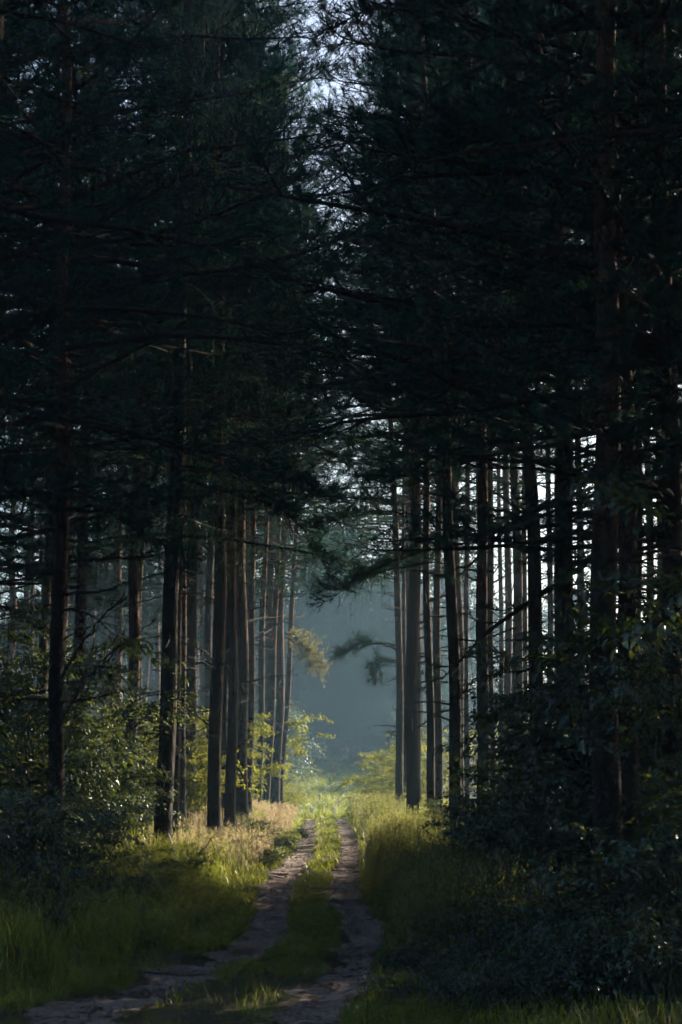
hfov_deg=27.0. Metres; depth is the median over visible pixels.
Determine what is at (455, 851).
shrub
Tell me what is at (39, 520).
pine tree
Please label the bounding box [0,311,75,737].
pine tree
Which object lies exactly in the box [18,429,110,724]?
pine tree
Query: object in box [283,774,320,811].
sunlit bush
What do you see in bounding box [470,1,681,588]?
pine tree
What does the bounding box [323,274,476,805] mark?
pine tree
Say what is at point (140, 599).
pine tree
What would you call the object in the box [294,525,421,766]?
broadleaf tree
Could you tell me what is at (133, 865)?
shrub
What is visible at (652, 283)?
pine tree
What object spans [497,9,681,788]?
pine tree
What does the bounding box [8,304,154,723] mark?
pine tree
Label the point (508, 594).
pine tree
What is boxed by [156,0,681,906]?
pine tree
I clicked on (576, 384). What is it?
pine tree
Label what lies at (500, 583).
pine tree
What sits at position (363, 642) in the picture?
pine tree
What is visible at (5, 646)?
broadleaf tree
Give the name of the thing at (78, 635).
pine tree
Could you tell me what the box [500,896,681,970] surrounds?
shrub
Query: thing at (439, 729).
pine tree
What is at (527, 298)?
pine tree
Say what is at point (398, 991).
shrub
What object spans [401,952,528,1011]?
shrub
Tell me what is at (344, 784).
sunlit bush
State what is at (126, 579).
pine tree
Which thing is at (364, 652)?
broadleaf tree
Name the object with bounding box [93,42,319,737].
pine tree
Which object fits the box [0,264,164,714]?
pine tree
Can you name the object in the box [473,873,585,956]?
shrub
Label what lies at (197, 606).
pine tree
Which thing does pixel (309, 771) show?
sunlit bush
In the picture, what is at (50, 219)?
pine tree
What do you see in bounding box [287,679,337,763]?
broadleaf tree
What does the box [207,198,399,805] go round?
pine tree
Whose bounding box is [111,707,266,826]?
sapling
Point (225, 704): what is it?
pine tree
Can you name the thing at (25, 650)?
pine tree
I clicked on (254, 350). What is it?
pine tree
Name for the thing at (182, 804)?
pine tree
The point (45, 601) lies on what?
pine tree
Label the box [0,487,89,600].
pine tree
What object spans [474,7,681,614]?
pine tree
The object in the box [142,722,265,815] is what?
sapling
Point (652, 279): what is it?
pine tree
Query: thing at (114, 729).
sapling
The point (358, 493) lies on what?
pine tree
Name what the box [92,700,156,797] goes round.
sapling
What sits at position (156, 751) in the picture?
sapling
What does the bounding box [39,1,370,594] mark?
pine tree
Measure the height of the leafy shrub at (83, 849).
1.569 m
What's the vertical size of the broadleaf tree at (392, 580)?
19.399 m
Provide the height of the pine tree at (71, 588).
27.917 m
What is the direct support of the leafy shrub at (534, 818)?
on the ground at (190, 1014)
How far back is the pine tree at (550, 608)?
46.12 m
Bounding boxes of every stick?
[107,968,202,975]
[331,898,361,901]
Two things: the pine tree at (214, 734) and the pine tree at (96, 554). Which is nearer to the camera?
the pine tree at (214, 734)
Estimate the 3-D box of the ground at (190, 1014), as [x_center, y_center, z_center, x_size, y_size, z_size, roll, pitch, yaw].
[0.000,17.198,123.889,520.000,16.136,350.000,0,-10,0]
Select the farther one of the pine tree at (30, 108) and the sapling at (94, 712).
the sapling at (94, 712)
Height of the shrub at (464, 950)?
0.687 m
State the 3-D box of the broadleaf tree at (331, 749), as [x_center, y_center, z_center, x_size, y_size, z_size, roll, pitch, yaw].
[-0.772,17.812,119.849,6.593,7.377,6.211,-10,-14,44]
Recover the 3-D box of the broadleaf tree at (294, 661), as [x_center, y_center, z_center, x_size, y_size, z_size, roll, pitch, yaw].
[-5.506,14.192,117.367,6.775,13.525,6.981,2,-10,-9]
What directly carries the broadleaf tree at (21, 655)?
on the ground at (190, 1014)
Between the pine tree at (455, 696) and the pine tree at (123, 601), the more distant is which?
the pine tree at (123, 601)
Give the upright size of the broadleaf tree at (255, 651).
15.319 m
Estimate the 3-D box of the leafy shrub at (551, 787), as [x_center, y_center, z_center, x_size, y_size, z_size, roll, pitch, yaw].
[4.124,4.090,23.499,4.929,4.677,5.295,1,-10,-3]
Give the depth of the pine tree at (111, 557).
29.54 m
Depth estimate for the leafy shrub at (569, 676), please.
21.73 m
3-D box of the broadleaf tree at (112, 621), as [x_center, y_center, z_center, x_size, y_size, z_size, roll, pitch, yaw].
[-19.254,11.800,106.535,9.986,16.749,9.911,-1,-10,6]
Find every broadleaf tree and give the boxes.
[0,592,49,728]
[0,621,21,730]
[19,561,128,738]
[68,597,143,713]
[122,595,161,746]
[142,608,199,737]
[159,685,199,724]
[198,596,285,698]
[253,684,294,759]
[253,700,327,786]
[255,593,304,689]
[255,603,311,741]
[264,514,364,754]
[284,568,365,758]
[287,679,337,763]
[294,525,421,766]
[305,682,357,763]
[330,598,394,749]
[332,581,423,762]
[352,543,446,738]
[368,698,395,765]
[378,603,448,751]
[421,557,504,738]
[423,703,447,761]
[442,705,476,765]
[469,605,512,729]
[527,583,588,723]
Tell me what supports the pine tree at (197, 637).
on the ground at (190, 1014)
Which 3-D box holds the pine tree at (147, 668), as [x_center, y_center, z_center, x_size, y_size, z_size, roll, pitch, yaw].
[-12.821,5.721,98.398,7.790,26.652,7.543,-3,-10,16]
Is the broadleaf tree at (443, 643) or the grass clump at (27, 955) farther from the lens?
the broadleaf tree at (443, 643)
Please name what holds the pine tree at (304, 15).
on the ground at (190, 1014)
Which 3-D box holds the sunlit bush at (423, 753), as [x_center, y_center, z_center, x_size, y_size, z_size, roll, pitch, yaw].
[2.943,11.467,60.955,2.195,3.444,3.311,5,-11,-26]
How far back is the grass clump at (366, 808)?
42.70 m
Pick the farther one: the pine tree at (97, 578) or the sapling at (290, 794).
the pine tree at (97, 578)
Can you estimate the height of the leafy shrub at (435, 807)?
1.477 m
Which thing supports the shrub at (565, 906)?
on the ground at (190, 1014)
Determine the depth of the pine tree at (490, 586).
40.68 m
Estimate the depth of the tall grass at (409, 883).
18.32 m
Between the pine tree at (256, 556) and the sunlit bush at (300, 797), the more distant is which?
the pine tree at (256, 556)
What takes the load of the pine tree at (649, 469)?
on the ground at (190, 1014)
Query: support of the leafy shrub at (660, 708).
on the ground at (190, 1014)
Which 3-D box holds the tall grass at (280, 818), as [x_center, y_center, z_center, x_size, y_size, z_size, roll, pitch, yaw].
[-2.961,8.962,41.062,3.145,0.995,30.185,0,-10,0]
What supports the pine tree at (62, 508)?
on the ground at (190, 1014)
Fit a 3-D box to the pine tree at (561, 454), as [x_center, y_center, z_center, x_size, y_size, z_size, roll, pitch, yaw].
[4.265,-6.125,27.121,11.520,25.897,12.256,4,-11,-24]
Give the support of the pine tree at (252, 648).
on the ground at (190, 1014)
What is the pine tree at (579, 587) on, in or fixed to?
on the ground at (190, 1014)
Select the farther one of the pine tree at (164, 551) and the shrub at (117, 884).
the pine tree at (164, 551)
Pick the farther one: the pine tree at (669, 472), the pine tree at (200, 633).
the pine tree at (200, 633)
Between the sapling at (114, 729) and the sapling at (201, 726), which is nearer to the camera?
the sapling at (201, 726)
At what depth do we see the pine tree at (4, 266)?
48.17 m
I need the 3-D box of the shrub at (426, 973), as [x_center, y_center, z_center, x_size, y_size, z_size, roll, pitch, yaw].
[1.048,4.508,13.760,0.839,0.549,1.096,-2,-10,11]
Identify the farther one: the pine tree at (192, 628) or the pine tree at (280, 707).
the pine tree at (280, 707)
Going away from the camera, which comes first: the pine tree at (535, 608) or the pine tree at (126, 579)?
the pine tree at (535, 608)
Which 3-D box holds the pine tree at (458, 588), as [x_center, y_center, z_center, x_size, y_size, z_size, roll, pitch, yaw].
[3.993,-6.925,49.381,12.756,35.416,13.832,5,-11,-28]
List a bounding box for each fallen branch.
[173,797,242,868]
[177,844,226,882]
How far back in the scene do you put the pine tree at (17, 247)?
38.50 m
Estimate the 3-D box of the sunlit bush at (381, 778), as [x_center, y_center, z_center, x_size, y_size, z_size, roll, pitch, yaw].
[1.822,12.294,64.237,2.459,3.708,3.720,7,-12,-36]
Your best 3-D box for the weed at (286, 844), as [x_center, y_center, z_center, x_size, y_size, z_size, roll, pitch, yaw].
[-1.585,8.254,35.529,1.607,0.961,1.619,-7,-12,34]
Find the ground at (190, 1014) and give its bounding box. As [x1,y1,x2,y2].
[0,702,681,1023]
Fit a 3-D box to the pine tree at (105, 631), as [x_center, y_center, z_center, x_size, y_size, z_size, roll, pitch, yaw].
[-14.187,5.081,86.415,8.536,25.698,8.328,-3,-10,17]
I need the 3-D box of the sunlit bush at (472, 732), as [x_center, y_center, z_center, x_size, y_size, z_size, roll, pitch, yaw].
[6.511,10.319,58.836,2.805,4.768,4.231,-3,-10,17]
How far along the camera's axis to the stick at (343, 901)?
22.78 m
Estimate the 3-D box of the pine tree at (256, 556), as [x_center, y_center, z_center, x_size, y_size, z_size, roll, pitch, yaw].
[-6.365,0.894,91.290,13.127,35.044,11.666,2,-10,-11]
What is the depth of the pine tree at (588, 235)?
29.50 m
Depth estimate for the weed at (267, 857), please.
30.46 m
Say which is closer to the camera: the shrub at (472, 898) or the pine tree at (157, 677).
the shrub at (472, 898)
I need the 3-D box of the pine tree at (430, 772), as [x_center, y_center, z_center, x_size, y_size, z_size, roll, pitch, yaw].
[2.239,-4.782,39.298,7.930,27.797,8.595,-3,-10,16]
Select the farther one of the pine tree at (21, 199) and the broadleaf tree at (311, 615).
the broadleaf tree at (311, 615)
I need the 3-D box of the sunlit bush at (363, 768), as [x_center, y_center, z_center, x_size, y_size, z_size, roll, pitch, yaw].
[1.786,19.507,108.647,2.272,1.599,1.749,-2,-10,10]
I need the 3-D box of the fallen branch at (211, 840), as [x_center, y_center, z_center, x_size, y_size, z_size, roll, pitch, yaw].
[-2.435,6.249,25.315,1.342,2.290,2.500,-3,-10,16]
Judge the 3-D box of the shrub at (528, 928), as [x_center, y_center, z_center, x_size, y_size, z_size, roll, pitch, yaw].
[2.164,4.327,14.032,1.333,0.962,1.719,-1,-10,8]
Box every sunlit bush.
[252,785,307,805]
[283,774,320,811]
[285,772,315,804]
[301,763,318,780]
[335,750,425,805]
[337,776,373,812]
[340,751,403,797]
[349,757,375,774]
[356,748,403,797]
[358,746,393,794]
[363,785,394,800]
[368,782,405,803]
[375,738,426,794]
[384,749,445,802]
[387,734,474,805]
[421,727,495,797]
[470,730,498,803]
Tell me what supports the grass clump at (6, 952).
on the ground at (190, 1014)
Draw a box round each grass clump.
[0,897,71,982]
[2,917,76,978]
[350,792,396,837]
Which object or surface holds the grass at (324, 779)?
on the ground at (190, 1014)
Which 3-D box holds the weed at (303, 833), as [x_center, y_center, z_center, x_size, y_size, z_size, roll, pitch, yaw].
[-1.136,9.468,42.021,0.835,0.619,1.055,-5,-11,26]
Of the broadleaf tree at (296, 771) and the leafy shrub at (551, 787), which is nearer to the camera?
the leafy shrub at (551, 787)
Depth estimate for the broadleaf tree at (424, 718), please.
112.17 m
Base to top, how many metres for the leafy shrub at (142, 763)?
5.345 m
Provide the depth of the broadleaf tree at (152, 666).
117.10 m
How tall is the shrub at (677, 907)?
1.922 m
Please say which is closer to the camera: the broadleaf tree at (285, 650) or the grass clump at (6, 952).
the grass clump at (6, 952)
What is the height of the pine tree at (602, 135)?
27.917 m
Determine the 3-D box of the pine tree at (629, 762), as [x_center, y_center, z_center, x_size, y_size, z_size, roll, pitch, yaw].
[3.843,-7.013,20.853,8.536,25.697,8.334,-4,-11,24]
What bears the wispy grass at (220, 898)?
on the ground at (190, 1014)
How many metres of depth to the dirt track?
16.17 m
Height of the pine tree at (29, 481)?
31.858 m
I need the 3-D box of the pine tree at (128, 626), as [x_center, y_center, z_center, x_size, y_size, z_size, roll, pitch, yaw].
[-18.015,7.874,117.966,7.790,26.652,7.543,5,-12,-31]
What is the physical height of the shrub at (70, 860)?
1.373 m
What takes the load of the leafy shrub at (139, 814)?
on the ground at (190, 1014)
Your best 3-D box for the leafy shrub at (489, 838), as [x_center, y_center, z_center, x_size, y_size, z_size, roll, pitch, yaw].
[2.763,4.953,20.161,2.717,2.031,3.742,-2,-10,11]
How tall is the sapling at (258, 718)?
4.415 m
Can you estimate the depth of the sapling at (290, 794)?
60.31 m
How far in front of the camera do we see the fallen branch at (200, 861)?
23.65 m
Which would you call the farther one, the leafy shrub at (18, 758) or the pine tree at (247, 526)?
the pine tree at (247, 526)
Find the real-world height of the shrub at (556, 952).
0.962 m
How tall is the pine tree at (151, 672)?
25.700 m
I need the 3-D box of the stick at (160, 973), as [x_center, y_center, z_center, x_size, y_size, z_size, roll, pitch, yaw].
[-1.942,4.819,14.896,1.001,0.086,0.076,2,-10,-11]
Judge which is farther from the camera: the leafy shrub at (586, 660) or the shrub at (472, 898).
the leafy shrub at (586, 660)
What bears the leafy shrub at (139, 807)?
on the ground at (190, 1014)
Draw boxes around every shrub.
[0,566,201,830]
[0,595,152,862]
[0,618,171,850]
[0,775,155,882]
[0,805,153,878]
[0,840,88,912]
[0,848,96,906]
[1,835,139,904]
[20,703,178,848]
[39,854,154,907]
[77,843,192,901]
[97,770,188,848]
[107,792,155,829]
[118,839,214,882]
[165,845,215,875]
[359,968,448,1007]
[366,940,424,970]
[383,933,456,970]
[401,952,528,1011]
[404,948,474,991]
[408,825,536,892]
[417,790,578,866]
[420,888,541,954]
[421,794,484,839]
[424,866,512,914]
[425,926,514,971]
[432,728,542,823]
[433,626,665,838]
[441,801,591,892]
[443,787,591,884]
[446,930,593,1016]
[448,829,580,906]
[456,925,575,987]
[458,640,657,840]
[458,853,677,950]
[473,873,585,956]
[474,765,681,907]
[480,809,679,905]
[495,903,596,964]
[497,554,664,805]
[497,840,681,946]
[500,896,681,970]
[502,914,622,995]
[503,626,658,827]
[511,472,681,899]
[514,668,681,859]
[516,837,681,975]
[520,906,681,1003]
[521,900,681,1009]
[529,791,681,911]
[539,606,681,846]
[556,630,654,729]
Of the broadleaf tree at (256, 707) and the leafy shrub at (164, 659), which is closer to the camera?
the leafy shrub at (164, 659)
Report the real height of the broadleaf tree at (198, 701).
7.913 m
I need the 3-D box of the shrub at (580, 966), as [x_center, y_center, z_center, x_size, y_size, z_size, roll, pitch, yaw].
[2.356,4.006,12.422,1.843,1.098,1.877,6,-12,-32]
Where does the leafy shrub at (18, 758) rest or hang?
on the ground at (190, 1014)
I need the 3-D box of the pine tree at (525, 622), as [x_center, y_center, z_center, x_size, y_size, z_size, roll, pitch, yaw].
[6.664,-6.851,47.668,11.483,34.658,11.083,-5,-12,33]
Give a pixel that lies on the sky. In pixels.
(541, 491)
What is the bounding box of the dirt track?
[16,772,389,1023]
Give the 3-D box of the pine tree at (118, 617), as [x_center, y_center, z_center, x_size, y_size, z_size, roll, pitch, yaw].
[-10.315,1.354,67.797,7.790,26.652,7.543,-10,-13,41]
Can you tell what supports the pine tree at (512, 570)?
on the ground at (190, 1014)
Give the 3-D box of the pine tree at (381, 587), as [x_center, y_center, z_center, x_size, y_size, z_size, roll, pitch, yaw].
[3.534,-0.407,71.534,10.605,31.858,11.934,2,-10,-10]
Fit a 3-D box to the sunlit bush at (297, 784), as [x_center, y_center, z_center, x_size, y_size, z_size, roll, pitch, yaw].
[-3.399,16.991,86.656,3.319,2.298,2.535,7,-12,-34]
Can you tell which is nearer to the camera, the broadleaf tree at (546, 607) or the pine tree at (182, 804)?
the pine tree at (182, 804)
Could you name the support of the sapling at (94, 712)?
on the ground at (190, 1014)
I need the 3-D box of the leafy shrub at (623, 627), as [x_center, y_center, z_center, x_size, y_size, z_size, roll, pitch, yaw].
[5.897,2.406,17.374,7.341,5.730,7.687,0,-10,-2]
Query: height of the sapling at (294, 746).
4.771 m
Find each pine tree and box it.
[0,0,167,383]
[0,0,170,735]
[0,0,252,584]
[0,0,283,476]
[0,0,293,753]
[0,0,327,728]
[0,0,407,863]
[0,1,61,241]
[0,3,54,218]
[0,5,171,721]
[0,55,121,527]
[0,66,39,281]
[0,135,170,696]
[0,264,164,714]
[0,295,76,538]
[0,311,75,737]
[0,355,88,738]
[0,384,35,498]
[0,432,98,734]
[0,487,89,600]
[1,1,297,730]
[1,28,59,390]
[2,0,355,828]
[2,63,107,435]
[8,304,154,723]
[16,0,391,845]
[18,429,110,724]
[34,409,163,734]
[38,0,380,842]
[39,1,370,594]
[50,7,347,816]
[50,362,169,715]
[50,362,200,743]
[68,493,146,740]
[70,428,166,727]
[71,3,335,822]
[74,83,236,727]
[75,408,163,624]
[91,399,199,748]
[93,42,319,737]
[95,382,261,641]
[98,0,388,830]
[100,0,407,738]
[101,161,359,630]
[107,522,160,701]
[108,465,199,725]
[110,520,161,726]
[123,2,371,827]
[124,456,287,739]
[126,241,364,761]
[128,35,363,814]
[130,66,351,812]
[145,511,332,601]
[146,519,203,715]
[146,522,255,658]
[148,527,206,701]
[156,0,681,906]
[160,38,395,802]
[165,366,363,729]
[197,208,357,805]
[198,221,335,805]
[201,293,388,780]
[206,532,299,641]
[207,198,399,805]
[225,236,366,803]
[237,0,681,798]
[254,532,295,735]
[257,0,681,810]
[260,21,472,742]
[261,0,596,846]
[264,0,590,814]
[275,0,677,792]
[276,0,551,827]
[285,157,500,818]
[296,5,446,808]
[297,0,681,861]
[300,0,586,821]
[310,331,519,763]
[313,6,551,817]
[315,5,554,818]
[316,259,512,779]
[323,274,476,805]
[343,4,551,808]
[346,0,593,774]
[349,0,656,732]
[354,209,553,743]
[361,0,681,390]
[361,3,583,807]
[378,1,652,791]
[381,11,595,804]
[382,133,582,803]
[427,1,681,619]
[450,0,645,684]
[460,77,590,764]
[464,11,625,583]
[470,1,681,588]
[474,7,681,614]
[488,1,681,553]
[496,52,681,648]
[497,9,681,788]
[504,0,679,595]
[513,1,681,652]
[547,2,681,618]
[618,17,681,303]
[630,67,681,384]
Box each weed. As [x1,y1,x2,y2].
[167,841,220,862]
[198,811,275,834]
[222,830,306,866]
[253,823,310,852]
[290,823,313,837]
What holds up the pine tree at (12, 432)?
on the ground at (190, 1014)
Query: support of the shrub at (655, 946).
on the ground at (190, 1014)
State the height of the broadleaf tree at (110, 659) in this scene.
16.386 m
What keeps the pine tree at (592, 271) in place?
on the ground at (190, 1014)
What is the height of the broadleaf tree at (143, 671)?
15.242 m
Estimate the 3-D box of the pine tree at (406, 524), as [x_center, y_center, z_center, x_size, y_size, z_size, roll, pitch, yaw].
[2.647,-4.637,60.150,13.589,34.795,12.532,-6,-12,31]
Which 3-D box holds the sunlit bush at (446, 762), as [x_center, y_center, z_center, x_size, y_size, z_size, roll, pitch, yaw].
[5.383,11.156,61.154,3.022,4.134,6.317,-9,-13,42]
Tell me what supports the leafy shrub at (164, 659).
on the ground at (190, 1014)
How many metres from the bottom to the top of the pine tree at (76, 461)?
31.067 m
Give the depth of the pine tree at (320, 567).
71.82 m
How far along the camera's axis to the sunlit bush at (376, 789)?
55.36 m
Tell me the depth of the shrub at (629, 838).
18.47 m
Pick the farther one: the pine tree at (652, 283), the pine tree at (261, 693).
the pine tree at (261, 693)
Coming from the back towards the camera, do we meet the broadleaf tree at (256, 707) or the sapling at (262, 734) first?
the broadleaf tree at (256, 707)
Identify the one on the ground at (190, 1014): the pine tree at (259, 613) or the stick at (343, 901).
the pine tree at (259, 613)
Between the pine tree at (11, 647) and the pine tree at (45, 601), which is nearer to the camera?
the pine tree at (45, 601)
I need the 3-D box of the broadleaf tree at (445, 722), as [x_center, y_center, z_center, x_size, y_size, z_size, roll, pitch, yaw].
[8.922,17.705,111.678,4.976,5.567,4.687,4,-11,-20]
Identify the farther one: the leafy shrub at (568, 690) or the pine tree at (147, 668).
the pine tree at (147, 668)
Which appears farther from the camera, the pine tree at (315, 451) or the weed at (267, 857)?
the pine tree at (315, 451)
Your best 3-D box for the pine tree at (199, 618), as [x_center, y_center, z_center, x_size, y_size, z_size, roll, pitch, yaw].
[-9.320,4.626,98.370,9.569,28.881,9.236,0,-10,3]
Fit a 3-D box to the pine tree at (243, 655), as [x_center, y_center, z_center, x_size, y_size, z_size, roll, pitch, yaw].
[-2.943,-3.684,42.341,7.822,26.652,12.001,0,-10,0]
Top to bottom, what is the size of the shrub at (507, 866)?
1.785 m
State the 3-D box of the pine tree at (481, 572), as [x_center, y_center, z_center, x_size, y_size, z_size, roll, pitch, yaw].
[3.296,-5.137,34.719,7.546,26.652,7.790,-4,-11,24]
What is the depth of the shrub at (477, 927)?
16.23 m
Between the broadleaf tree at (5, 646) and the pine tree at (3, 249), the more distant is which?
the broadleaf tree at (5, 646)
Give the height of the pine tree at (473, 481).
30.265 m
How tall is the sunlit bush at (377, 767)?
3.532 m
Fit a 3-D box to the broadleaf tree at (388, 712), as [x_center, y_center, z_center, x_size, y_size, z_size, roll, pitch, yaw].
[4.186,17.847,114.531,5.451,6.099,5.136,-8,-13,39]
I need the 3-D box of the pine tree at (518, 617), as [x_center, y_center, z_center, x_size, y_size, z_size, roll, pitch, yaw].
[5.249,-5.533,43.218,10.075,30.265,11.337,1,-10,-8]
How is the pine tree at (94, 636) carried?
on the ground at (190, 1014)
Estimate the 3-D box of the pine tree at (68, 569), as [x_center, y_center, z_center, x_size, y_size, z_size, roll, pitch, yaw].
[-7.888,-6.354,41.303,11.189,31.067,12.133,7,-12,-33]
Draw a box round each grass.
[0,825,262,975]
[116,798,299,870]
[253,761,448,819]
[348,790,589,956]
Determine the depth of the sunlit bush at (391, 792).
53.02 m
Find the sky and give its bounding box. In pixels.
[0,0,681,695]
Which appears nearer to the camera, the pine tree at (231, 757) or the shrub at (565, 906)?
the shrub at (565, 906)
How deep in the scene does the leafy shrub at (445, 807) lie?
22.55 m
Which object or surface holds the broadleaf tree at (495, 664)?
on the ground at (190, 1014)
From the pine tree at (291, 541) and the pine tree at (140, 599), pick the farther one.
the pine tree at (291, 541)
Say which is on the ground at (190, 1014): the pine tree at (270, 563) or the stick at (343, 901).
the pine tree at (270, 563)
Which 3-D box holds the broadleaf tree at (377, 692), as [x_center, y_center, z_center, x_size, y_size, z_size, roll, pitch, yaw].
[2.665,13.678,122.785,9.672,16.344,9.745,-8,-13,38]
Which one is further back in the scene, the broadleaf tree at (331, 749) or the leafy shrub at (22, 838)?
the broadleaf tree at (331, 749)
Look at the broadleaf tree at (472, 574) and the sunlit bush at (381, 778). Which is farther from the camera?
the broadleaf tree at (472, 574)
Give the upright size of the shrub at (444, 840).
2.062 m
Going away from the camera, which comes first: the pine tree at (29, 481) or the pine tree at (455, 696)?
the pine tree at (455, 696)
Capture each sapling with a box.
[68,704,159,779]
[69,696,206,817]
[91,707,204,789]
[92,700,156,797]
[104,734,254,819]
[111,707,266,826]
[136,714,205,786]
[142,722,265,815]
[145,690,208,805]
[148,703,251,811]
[196,714,334,798]
[196,725,306,791]
[197,712,271,800]
[252,729,278,798]
[254,773,302,805]
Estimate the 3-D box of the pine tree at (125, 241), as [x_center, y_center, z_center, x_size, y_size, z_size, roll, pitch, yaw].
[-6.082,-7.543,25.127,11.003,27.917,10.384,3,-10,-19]
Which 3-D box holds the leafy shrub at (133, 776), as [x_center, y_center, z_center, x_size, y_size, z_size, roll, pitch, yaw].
[-5.092,5.423,28.049,3.017,3.229,3.937,5,-11,-26]
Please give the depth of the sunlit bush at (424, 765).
64.15 m
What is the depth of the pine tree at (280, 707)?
58.07 m
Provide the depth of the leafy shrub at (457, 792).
28.38 m
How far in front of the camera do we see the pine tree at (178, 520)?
30.20 m
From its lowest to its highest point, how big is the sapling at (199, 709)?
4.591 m
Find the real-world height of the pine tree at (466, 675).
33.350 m
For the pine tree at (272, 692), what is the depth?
57.84 m
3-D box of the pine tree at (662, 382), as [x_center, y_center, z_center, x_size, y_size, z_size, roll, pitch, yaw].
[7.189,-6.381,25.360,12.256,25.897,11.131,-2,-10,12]
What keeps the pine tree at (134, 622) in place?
on the ground at (190, 1014)
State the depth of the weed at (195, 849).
28.05 m
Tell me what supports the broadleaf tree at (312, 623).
on the ground at (190, 1014)
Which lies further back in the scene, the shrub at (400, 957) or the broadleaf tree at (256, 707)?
the broadleaf tree at (256, 707)
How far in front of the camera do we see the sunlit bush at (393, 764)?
58.65 m
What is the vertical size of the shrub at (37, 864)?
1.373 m
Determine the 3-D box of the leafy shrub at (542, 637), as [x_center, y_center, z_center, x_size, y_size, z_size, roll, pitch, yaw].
[5.601,4.208,24.831,5.401,4.584,5.730,-1,-10,4]
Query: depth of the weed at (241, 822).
38.49 m
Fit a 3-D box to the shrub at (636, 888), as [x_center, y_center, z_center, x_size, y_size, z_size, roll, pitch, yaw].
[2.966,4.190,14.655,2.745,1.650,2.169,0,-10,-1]
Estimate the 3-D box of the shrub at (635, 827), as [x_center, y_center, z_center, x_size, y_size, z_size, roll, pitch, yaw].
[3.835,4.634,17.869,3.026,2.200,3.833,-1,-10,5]
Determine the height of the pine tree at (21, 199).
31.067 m
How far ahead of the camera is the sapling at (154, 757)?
42.74 m
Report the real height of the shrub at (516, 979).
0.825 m
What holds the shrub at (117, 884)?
on the ground at (190, 1014)
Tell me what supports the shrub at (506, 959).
on the ground at (190, 1014)
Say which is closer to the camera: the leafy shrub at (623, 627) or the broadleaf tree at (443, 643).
the leafy shrub at (623, 627)
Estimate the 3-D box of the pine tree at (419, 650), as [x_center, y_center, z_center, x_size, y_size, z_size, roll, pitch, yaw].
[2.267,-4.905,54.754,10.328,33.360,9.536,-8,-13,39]
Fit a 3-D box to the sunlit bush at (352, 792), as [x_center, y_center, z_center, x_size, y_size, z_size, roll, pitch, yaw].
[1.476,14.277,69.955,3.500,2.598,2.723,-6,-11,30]
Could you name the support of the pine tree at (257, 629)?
on the ground at (190, 1014)
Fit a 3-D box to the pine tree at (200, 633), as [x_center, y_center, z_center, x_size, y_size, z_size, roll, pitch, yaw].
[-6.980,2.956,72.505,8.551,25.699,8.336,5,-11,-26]
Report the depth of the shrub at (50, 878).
19.14 m
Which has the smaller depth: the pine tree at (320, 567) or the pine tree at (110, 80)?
the pine tree at (110, 80)
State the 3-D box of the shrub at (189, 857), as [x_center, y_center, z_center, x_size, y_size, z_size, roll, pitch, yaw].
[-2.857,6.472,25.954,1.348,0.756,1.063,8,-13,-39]
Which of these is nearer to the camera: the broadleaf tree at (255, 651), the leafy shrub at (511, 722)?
the leafy shrub at (511, 722)
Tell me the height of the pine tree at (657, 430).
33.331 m
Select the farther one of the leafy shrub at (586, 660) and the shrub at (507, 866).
the leafy shrub at (586, 660)
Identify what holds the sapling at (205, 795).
on the ground at (190, 1014)
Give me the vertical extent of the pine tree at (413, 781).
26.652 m
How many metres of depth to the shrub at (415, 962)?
15.23 m
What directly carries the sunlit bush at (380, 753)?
on the ground at (190, 1014)
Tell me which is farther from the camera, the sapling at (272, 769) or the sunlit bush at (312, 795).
the sunlit bush at (312, 795)
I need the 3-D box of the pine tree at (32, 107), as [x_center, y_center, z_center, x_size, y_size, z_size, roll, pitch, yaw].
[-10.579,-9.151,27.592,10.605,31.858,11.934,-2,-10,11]

